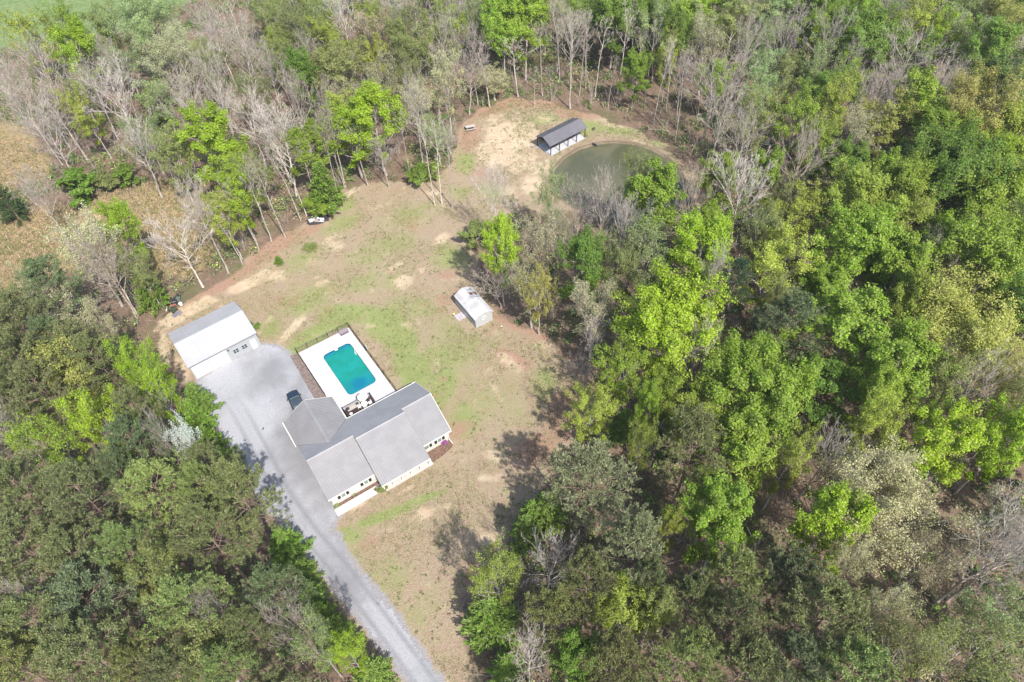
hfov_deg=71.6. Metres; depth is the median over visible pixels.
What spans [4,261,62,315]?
budding tree
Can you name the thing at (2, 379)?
pine tree
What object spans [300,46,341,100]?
leafy tree
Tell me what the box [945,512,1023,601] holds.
bare tree
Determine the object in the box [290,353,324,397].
mulch strip
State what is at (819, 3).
leafy tree
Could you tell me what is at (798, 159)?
bare tree
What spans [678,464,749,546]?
leafy tree
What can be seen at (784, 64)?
leafy tree
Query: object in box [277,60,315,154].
bare tree
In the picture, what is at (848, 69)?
leafy tree
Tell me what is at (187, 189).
bare tree
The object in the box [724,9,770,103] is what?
bare tree
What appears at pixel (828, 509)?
leafy tree
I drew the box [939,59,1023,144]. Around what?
leafy tree
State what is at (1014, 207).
leafy tree
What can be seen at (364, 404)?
dining table
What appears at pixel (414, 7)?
budding tree
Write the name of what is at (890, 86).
bare tree
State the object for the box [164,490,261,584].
pine tree
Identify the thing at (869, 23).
leafy tree
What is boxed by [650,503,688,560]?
leafy tree
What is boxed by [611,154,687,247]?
leafy tree
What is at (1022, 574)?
pine tree
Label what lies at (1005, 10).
leafy tree
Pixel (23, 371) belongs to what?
pine tree
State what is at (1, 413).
bare tree
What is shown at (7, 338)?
pine tree
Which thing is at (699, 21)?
budding tree
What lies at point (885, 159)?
leafy tree
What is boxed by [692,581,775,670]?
pine tree
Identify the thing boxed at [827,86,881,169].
budding tree
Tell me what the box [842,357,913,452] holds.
leafy tree
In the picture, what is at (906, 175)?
leafy tree
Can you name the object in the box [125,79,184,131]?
budding tree
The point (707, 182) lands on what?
leafy tree
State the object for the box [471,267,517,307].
bare tree
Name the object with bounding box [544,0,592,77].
bare tree
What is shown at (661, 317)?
leafy tree
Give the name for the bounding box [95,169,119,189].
bush
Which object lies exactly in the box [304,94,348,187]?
bare tree
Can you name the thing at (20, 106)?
bare tree
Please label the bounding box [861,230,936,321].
leafy tree
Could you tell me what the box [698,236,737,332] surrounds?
bare tree
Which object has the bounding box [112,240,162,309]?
leafy tree
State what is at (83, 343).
pine tree
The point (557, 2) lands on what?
bare tree
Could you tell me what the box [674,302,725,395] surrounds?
bare tree
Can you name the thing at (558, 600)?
pine tree
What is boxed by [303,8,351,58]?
leafy tree
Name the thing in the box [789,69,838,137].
leafy tree
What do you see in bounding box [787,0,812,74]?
bare tree
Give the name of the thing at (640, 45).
bare tree
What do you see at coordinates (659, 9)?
leafy tree
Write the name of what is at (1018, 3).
leafy tree
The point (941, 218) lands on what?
leafy tree
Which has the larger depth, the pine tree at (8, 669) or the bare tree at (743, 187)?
the bare tree at (743, 187)
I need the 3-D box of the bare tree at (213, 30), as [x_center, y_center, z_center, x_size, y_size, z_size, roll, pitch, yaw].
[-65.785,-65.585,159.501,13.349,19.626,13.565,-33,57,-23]
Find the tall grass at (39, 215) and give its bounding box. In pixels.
[0,118,227,293]
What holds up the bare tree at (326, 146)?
on the ground at (494, 418)
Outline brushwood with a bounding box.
[0,0,1023,681]
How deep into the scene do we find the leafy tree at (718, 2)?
167.44 m
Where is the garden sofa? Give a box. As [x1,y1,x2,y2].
[346,401,360,412]
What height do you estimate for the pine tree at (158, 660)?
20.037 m
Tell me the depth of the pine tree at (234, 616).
71.57 m
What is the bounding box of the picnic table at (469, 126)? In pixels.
[465,124,475,130]
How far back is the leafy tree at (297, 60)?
144.02 m
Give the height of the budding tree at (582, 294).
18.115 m
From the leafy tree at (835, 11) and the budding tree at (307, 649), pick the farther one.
the leafy tree at (835, 11)
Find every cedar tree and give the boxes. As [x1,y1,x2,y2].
[0,184,29,227]
[131,269,170,317]
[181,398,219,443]
[183,382,224,419]
[192,423,237,461]
[206,444,243,467]
[265,527,316,571]
[281,22,302,52]
[293,556,325,589]
[296,578,331,616]
[306,161,347,216]
[307,600,342,632]
[313,612,364,674]
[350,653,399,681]
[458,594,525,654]
[483,649,527,681]
[516,497,546,540]
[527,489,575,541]
[604,407,636,448]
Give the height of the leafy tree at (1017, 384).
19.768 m
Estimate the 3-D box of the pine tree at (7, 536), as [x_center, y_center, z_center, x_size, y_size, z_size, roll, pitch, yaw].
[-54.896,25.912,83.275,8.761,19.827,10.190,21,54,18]
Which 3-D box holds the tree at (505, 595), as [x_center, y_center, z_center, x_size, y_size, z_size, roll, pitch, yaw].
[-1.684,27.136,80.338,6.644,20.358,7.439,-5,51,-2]
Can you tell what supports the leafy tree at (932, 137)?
on the ground at (494, 418)
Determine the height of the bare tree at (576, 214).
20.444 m
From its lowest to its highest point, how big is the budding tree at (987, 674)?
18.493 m
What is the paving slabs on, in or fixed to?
on the ground at (494, 418)
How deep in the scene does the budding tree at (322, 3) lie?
169.06 m
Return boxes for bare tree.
[0,50,51,138]
[0,60,30,118]
[0,80,63,164]
[0,396,48,464]
[0,569,87,642]
[2,63,91,159]
[2,90,78,169]
[3,28,69,121]
[4,163,69,242]
[47,210,136,317]
[57,49,144,155]
[62,54,118,139]
[76,235,138,315]
[90,28,138,117]
[109,96,162,197]
[133,198,214,287]
[134,405,187,465]
[157,45,222,124]
[165,84,216,172]
[166,163,223,256]
[172,1,241,90]
[178,31,233,133]
[178,192,229,273]
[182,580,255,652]
[188,0,229,74]
[196,70,236,138]
[200,196,242,264]
[214,70,275,167]
[216,175,259,250]
[218,0,261,82]
[218,24,266,105]
[219,0,249,65]
[228,90,297,185]
[238,156,271,241]
[240,151,285,237]
[245,35,288,119]
[249,90,312,198]
[254,576,327,654]
[264,137,300,220]
[271,145,306,216]
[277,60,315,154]
[289,139,313,187]
[290,24,318,78]
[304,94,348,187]
[310,121,335,184]
[311,73,350,152]
[315,107,345,186]
[320,0,370,43]
[337,122,368,185]
[341,61,383,155]
[364,123,398,187]
[372,0,401,48]
[384,0,426,66]
[391,106,411,172]
[400,60,431,162]
[413,0,462,90]
[413,116,435,205]
[420,40,445,116]
[427,117,442,203]
[433,0,464,29]
[433,131,455,153]
[436,111,456,207]
[442,0,477,56]
[444,47,489,114]
[447,20,489,104]
[467,35,491,107]
[470,155,518,239]
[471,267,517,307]
[497,36,523,96]
[504,616,558,681]
[519,526,580,594]
[529,65,539,105]
[534,20,548,95]
[540,65,558,100]
[542,0,574,73]
[543,0,565,81]
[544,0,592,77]
[556,174,599,264]
[561,11,582,108]
[567,345,595,380]
[578,14,593,95]
[579,160,625,268]
[580,7,594,88]
[580,300,617,366]
[595,15,616,97]
[604,188,637,248]
[608,55,621,107]
[616,0,639,93]
[627,0,642,70]
[634,29,648,93]
[643,15,663,102]
[653,37,676,125]
[664,46,700,126]
[665,29,680,111]
[667,160,713,228]
[673,38,763,143]
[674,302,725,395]
[675,47,691,141]
[696,78,747,169]
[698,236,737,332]
[700,146,776,254]
[714,99,777,194]
[724,0,756,50]
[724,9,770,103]
[761,3,814,91]
[772,113,841,203]
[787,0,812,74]
[795,414,870,502]
[802,1,859,73]
[831,34,869,112]
[850,50,914,143]
[867,19,957,116]
[870,61,910,134]
[882,0,919,28]
[912,62,967,140]
[927,42,982,99]
[932,473,1023,612]
[940,336,1023,417]
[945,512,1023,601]
[1000,341,1023,404]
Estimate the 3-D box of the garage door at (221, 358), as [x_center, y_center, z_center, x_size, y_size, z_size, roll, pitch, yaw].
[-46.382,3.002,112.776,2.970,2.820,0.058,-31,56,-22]
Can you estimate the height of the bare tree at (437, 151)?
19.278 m
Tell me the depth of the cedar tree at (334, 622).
82.38 m
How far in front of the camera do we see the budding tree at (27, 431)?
90.58 m
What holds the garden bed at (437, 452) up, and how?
on the ground at (494, 418)
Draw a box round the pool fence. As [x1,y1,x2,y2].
[295,322,395,395]
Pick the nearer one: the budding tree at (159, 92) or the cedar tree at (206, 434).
the cedar tree at (206, 434)
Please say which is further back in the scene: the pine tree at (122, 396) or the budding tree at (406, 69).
the budding tree at (406, 69)
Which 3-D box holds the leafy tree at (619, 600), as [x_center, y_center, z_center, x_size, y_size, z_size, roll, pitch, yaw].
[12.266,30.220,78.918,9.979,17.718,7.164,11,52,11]
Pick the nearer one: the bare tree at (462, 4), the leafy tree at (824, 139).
the leafy tree at (824, 139)
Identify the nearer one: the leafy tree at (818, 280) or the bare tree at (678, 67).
the leafy tree at (818, 280)
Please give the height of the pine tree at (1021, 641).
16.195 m
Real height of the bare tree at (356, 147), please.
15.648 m
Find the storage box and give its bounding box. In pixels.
[338,327,348,335]
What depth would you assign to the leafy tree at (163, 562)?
78.16 m
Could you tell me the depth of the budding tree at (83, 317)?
105.56 m
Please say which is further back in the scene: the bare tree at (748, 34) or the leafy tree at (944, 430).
the bare tree at (748, 34)
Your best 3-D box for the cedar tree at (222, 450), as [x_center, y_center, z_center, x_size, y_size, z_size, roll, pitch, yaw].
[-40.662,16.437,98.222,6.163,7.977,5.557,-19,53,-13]
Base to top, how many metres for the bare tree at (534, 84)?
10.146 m
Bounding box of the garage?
[168,301,260,378]
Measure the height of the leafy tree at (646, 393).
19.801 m
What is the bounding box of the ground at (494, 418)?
[0,0,1023,681]
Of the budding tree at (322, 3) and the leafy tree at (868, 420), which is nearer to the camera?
the leafy tree at (868, 420)
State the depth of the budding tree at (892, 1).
162.70 m
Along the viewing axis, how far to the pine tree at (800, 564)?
72.95 m
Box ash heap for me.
[306,215,329,224]
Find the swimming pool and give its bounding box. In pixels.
[324,344,375,394]
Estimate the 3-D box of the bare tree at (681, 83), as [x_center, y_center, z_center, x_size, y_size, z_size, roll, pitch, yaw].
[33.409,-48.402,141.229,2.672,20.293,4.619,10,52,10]
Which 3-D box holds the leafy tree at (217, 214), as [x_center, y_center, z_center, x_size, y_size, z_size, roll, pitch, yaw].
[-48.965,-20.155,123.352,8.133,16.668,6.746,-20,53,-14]
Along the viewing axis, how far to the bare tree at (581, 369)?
107.80 m
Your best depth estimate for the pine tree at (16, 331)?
104.19 m
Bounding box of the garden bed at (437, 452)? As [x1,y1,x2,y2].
[427,440,452,461]
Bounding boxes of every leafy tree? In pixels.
[0,6,64,88]
[0,280,27,334]
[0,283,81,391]
[0,376,39,444]
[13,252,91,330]
[24,321,112,425]
[32,0,92,74]
[45,12,114,106]
[48,80,111,157]
[50,375,141,457]
[78,0,132,83]
[92,195,149,274]
[98,0,193,79]
[100,331,174,413]
[103,533,193,618]
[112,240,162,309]
[124,341,192,440]
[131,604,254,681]
[144,122,195,204]
[160,97,249,184]
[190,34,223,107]
[200,184,245,258]
[209,149,263,244]
[225,146,279,220]
[251,0,290,53]
[257,26,294,80]
[259,36,297,97]
[282,117,337,175]
[283,46,322,126]
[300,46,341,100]
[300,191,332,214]
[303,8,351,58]
[306,0,333,22]
[311,34,369,103]
[312,86,364,169]
[320,99,373,178]
[326,626,368,677]
[333,77,407,175]
[350,0,380,60]
[355,32,390,86]
[364,0,393,59]
[378,0,410,21]
[382,0,445,84]
[429,0,468,73]
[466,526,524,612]
[477,0,507,52]
[478,0,534,74]
[479,209,522,305]
[500,0,553,79]
[504,514,549,567]
[512,258,558,334]
[535,0,561,56]
[547,623,606,681]
[553,0,587,56]
[555,223,612,318]
[559,380,624,445]
[576,0,649,69]
[581,568,673,644]
[582,0,604,41]
[589,324,654,412]
[597,224,645,321]
[606,253,737,380]
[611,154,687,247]
[616,47,654,109]
[618,144,651,237]
[628,0,653,47]
[628,0,679,80]
[628,576,683,648]
[630,0,666,57]
[630,378,661,459]
[650,0,716,59]
[650,21,681,102]
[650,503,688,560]
[653,362,705,430]
[658,4,694,92]
[660,372,739,465]
[661,467,762,573]
[664,203,735,290]
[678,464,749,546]
[686,325,824,449]
[691,148,741,208]
[691,404,778,495]
[694,56,738,119]
[696,198,739,264]
[704,0,729,40]
[705,0,770,58]
[713,329,769,389]
[733,81,778,173]
[734,190,792,284]
[734,220,826,325]
[740,144,785,225]
[752,177,830,265]
[753,0,802,52]
[761,267,797,335]
[762,417,826,509]
[765,44,809,129]
[768,171,821,232]
[769,76,831,177]
[773,274,903,379]
[778,351,862,429]
[786,0,851,43]
[787,479,880,575]
[789,6,830,87]
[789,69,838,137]
[792,256,852,332]
[796,105,844,185]
[802,2,843,60]
[808,67,863,167]
[808,133,871,216]
[808,197,956,294]
[811,0,912,93]
[813,154,908,259]
[829,49,877,115]
[836,385,917,475]
[842,0,883,53]
[842,310,965,424]
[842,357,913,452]
[854,83,920,170]
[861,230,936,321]
[866,21,902,83]
[866,146,913,202]
[871,149,936,253]
[872,179,938,257]
[879,63,946,154]
[882,259,948,337]
[886,0,946,77]
[886,26,949,83]
[886,259,1023,391]
[889,389,989,486]
[895,95,985,151]
[896,333,983,436]
[898,121,979,206]
[900,116,1023,231]
[906,206,985,267]
[910,222,957,287]
[916,0,961,34]
[920,5,971,70]
[925,107,990,179]
[930,192,1023,317]
[934,151,1023,262]
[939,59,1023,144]
[940,0,989,63]
[950,12,1023,87]
[953,51,1023,131]
[953,392,1023,494]
[956,336,1023,427]
[970,0,989,28]
[970,367,1023,459]
[971,0,1023,66]
[971,269,1023,364]
[974,98,1023,171]
[974,132,1023,171]
[977,178,1023,215]
[1003,283,1023,360]
[1006,201,1023,219]
[1011,0,1023,29]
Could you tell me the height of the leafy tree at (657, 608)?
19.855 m
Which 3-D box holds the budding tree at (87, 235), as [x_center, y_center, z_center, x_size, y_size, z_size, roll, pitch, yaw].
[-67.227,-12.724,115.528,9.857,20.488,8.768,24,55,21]
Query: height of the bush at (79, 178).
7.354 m
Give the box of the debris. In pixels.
[309,216,319,221]
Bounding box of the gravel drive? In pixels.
[198,344,439,681]
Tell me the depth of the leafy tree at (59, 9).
158.85 m
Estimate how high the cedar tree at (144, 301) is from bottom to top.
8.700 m
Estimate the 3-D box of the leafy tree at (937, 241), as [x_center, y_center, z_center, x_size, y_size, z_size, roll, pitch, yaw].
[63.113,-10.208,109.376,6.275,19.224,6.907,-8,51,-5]
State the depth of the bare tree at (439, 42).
147.06 m
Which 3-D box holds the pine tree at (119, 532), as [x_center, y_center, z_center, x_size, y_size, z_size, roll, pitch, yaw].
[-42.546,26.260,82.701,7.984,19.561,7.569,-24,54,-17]
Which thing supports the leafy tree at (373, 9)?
on the ground at (494, 418)
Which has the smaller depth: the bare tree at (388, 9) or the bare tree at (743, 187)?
the bare tree at (743, 187)
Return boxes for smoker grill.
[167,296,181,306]
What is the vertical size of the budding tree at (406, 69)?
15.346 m
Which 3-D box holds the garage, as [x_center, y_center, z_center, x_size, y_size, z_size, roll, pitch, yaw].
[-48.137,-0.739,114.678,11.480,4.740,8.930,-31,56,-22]
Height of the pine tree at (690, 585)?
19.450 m
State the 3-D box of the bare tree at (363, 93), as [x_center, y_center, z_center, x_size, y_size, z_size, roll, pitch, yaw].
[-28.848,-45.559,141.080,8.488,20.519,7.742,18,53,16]
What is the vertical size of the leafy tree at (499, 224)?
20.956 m
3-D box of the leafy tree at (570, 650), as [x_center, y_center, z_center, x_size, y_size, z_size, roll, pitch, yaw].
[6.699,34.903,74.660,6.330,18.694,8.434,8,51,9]
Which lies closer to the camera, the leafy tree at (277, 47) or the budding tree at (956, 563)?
the budding tree at (956, 563)
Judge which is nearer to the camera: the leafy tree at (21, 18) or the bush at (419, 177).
the bush at (419, 177)
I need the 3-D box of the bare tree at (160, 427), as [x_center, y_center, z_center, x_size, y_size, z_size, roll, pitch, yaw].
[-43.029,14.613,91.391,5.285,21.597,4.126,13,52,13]
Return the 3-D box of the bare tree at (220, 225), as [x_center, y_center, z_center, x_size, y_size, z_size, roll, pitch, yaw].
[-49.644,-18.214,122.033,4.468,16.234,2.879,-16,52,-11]
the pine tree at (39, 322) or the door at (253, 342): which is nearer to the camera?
the pine tree at (39, 322)
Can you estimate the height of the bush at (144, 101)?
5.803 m
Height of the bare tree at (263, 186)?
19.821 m
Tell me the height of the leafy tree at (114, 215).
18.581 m
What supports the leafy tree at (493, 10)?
on the ground at (494, 418)
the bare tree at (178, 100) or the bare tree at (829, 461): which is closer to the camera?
the bare tree at (829, 461)
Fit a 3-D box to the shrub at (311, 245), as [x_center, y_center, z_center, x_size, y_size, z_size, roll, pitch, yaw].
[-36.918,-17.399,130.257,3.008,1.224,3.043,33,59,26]
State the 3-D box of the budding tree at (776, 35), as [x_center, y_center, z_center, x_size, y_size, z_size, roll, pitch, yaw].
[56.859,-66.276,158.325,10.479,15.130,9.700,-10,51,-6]
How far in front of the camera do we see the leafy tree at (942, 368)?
89.50 m
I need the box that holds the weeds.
[152,99,698,673]
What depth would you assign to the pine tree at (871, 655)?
64.82 m
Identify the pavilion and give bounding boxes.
[535,118,586,155]
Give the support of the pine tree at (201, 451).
on the ground at (494, 418)
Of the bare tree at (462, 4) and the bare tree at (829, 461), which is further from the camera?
the bare tree at (462, 4)
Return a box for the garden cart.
[167,306,177,313]
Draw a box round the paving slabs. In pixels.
[455,312,465,320]
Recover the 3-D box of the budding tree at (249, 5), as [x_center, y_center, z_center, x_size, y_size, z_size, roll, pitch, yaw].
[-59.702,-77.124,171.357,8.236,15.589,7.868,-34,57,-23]
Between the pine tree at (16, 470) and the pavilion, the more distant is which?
the pavilion
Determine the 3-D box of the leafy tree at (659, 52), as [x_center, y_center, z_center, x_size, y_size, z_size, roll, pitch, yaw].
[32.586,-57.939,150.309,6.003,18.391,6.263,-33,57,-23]
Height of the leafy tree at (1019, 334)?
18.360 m
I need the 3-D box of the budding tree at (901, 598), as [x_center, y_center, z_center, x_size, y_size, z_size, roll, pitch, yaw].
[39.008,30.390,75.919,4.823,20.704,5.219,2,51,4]
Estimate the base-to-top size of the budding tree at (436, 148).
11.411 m
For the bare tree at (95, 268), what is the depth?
112.99 m
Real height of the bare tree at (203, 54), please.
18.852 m
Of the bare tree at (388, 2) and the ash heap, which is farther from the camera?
the bare tree at (388, 2)
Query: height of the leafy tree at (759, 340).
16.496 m
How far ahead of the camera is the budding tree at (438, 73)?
140.96 m
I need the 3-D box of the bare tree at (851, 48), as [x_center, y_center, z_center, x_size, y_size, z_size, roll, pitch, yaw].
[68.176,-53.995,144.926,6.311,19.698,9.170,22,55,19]
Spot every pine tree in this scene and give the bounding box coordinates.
[0,311,32,382]
[0,326,77,422]
[0,351,95,450]
[0,359,68,453]
[0,448,88,546]
[0,481,24,536]
[0,502,82,591]
[0,579,110,681]
[0,586,14,640]
[0,620,90,681]
[23,511,134,606]
[26,313,92,384]
[28,607,142,681]
[33,546,149,658]
[41,454,143,546]
[47,317,124,409]
[62,331,145,420]
[86,517,181,591]
[88,445,172,528]
[92,411,183,503]
[102,627,184,681]
[109,384,179,463]
[110,448,202,539]
[133,561,247,651]
[138,637,202,681]
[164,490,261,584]
[172,458,246,545]
[177,436,247,513]
[191,631,268,681]
[197,452,292,552]
[219,602,290,671]
[237,555,319,638]
[244,653,312,681]
[518,582,594,665]
[542,437,642,537]
[558,543,618,629]
[577,618,656,681]
[592,501,664,605]
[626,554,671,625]
[630,675,655,681]
[641,617,724,681]
[654,399,730,508]
[658,565,728,639]
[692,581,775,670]
[697,539,769,625]
[706,621,790,681]
[715,257,756,347]
[743,537,829,619]
[745,283,827,364]
[750,611,836,681]
[762,566,879,677]
[804,629,903,681]
[963,676,1016,681]
[996,596,1023,661]
[1008,550,1023,610]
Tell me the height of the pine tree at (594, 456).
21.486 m
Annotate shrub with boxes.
[253,323,260,328]
[301,241,317,253]
[374,484,387,492]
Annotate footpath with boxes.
[335,484,379,515]
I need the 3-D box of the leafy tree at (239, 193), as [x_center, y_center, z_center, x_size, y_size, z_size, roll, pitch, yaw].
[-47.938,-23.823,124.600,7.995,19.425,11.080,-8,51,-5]
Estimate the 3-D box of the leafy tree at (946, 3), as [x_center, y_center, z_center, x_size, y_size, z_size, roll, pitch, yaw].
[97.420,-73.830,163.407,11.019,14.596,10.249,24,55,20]
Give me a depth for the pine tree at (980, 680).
70.86 m
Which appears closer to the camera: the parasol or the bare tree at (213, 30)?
the parasol
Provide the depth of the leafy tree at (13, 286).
109.68 m
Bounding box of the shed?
[454,287,493,327]
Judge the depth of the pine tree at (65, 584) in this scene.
74.29 m
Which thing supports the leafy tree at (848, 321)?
on the ground at (494, 418)
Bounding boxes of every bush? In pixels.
[55,166,96,207]
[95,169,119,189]
[111,162,139,188]
[138,86,173,107]
[148,105,169,123]
[404,163,438,184]
[456,218,493,248]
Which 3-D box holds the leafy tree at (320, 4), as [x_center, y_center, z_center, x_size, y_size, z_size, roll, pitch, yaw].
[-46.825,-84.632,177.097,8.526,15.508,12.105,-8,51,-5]
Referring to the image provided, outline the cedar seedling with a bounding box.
[273,256,283,266]
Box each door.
[191,359,213,378]
[208,350,230,369]
[249,338,258,348]
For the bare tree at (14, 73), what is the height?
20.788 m
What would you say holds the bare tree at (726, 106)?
on the ground at (494, 418)
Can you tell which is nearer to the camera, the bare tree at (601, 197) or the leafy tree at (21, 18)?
the bare tree at (601, 197)
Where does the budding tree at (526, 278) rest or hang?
on the ground at (494, 418)
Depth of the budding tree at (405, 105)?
142.01 m
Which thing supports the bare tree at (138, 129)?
on the ground at (494, 418)
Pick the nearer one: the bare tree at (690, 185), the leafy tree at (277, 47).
the bare tree at (690, 185)
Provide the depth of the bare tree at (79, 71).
144.86 m
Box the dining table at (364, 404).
[361,401,367,407]
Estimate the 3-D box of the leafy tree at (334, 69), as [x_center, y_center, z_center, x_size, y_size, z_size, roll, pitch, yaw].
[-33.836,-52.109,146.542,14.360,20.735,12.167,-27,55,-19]
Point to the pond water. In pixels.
(581, 163)
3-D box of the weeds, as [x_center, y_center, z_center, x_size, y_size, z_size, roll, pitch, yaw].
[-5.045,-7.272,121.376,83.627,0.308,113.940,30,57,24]
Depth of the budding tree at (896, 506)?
78.55 m
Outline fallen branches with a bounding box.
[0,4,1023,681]
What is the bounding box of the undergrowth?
[0,0,1023,681]
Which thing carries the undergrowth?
on the ground at (494, 418)
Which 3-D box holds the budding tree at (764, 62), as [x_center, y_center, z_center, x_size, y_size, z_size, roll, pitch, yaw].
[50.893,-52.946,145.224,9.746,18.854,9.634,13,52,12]
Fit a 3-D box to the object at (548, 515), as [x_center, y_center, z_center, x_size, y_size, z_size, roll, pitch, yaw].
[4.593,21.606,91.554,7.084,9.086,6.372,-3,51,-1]
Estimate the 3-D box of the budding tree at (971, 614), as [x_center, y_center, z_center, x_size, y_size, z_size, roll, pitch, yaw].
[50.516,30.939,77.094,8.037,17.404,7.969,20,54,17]
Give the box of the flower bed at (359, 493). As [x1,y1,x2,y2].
[333,481,379,508]
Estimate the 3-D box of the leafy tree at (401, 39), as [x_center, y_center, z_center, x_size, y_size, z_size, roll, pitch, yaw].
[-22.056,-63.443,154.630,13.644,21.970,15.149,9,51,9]
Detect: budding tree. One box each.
[0,387,99,485]
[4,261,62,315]
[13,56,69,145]
[22,282,98,334]
[39,200,123,306]
[52,64,105,128]
[73,292,122,356]
[94,44,141,95]
[117,113,165,175]
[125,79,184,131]
[130,19,216,105]
[160,411,207,471]
[230,69,275,133]
[239,0,275,34]
[268,0,338,64]
[275,0,305,37]
[287,603,343,677]
[303,0,346,30]
[328,38,364,83]
[352,6,392,83]
[364,47,404,128]
[391,51,425,121]
[398,76,433,141]
[406,0,416,24]
[414,112,450,164]
[420,46,466,133]
[459,0,486,62]
[463,0,482,29]
[468,61,512,100]
[502,254,552,327]
[513,206,565,292]
[529,147,572,245]
[539,198,573,278]
[566,276,619,359]
[616,197,677,300]
[626,413,663,490]
[680,0,736,95]
[735,50,788,146]
[739,45,786,104]
[740,22,775,88]
[750,10,798,71]
[789,31,846,98]
[807,430,986,578]
[814,529,879,600]
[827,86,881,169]
[853,568,926,639]
[868,604,961,681]
[881,0,928,25]
[890,525,987,597]
[903,616,1023,681]
[917,662,938,681]
[935,0,1001,85]
[946,571,1023,657]
[959,483,1023,562]
[986,35,1023,105]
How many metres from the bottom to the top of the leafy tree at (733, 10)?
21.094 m
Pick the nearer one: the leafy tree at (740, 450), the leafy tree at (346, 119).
the leafy tree at (740, 450)
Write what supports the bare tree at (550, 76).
on the ground at (494, 418)
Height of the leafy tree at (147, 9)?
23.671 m
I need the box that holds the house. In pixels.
[282,382,452,505]
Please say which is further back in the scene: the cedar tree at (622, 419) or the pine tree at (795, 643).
the cedar tree at (622, 419)
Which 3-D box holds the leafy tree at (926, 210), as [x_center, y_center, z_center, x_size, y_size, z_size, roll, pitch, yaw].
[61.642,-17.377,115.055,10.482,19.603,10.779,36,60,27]
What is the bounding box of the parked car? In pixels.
[286,389,302,409]
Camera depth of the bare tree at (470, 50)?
148.55 m
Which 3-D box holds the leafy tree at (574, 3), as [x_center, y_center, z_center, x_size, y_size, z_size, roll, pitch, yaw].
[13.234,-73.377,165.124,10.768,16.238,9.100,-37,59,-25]
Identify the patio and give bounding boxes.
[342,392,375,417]
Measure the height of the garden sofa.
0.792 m
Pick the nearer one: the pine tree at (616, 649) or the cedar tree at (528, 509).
the pine tree at (616, 649)
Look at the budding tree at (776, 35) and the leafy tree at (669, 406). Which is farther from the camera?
the budding tree at (776, 35)
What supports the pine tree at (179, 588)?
on the ground at (494, 418)
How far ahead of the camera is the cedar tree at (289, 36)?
168.78 m
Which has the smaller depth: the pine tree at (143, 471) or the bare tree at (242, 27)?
the pine tree at (143, 471)
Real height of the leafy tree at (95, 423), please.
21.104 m
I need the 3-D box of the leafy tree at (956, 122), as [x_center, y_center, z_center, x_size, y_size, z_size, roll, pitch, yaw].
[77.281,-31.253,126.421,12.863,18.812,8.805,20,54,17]
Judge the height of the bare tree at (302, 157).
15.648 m
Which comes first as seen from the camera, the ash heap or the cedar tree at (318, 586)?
the cedar tree at (318, 586)
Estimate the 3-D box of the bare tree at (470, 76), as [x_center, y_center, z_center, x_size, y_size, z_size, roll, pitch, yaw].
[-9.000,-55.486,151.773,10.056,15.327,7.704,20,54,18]
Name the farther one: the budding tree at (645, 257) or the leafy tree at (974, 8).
the leafy tree at (974, 8)
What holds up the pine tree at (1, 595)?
on the ground at (494, 418)
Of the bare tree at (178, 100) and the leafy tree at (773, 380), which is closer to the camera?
the leafy tree at (773, 380)
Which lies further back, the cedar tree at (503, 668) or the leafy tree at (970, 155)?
the leafy tree at (970, 155)
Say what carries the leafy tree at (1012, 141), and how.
on the ground at (494, 418)
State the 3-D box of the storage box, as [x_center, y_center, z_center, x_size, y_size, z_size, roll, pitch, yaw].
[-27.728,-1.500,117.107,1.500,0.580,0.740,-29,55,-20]
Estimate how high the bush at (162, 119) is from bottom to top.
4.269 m
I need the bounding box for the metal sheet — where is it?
[172,310,182,317]
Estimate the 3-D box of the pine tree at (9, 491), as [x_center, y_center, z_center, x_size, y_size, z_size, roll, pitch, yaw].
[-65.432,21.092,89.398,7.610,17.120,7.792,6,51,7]
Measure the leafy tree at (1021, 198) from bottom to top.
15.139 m
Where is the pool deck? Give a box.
[299,328,395,417]
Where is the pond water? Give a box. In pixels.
[553,143,685,222]
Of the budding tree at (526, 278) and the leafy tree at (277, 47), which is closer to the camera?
the budding tree at (526, 278)
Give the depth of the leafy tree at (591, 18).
168.96 m
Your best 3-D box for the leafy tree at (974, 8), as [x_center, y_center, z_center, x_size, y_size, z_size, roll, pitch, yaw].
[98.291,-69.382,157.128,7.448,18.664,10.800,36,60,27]
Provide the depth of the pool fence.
113.82 m
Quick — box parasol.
[357,392,367,400]
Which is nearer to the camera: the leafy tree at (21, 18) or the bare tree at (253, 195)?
the bare tree at (253, 195)
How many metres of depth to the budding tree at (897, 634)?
69.83 m
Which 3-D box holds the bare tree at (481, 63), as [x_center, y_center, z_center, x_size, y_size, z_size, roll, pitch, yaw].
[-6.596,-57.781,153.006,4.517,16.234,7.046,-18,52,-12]
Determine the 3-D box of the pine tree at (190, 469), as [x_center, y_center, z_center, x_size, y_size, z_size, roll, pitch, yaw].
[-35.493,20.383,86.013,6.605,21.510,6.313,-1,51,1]
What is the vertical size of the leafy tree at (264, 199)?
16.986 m

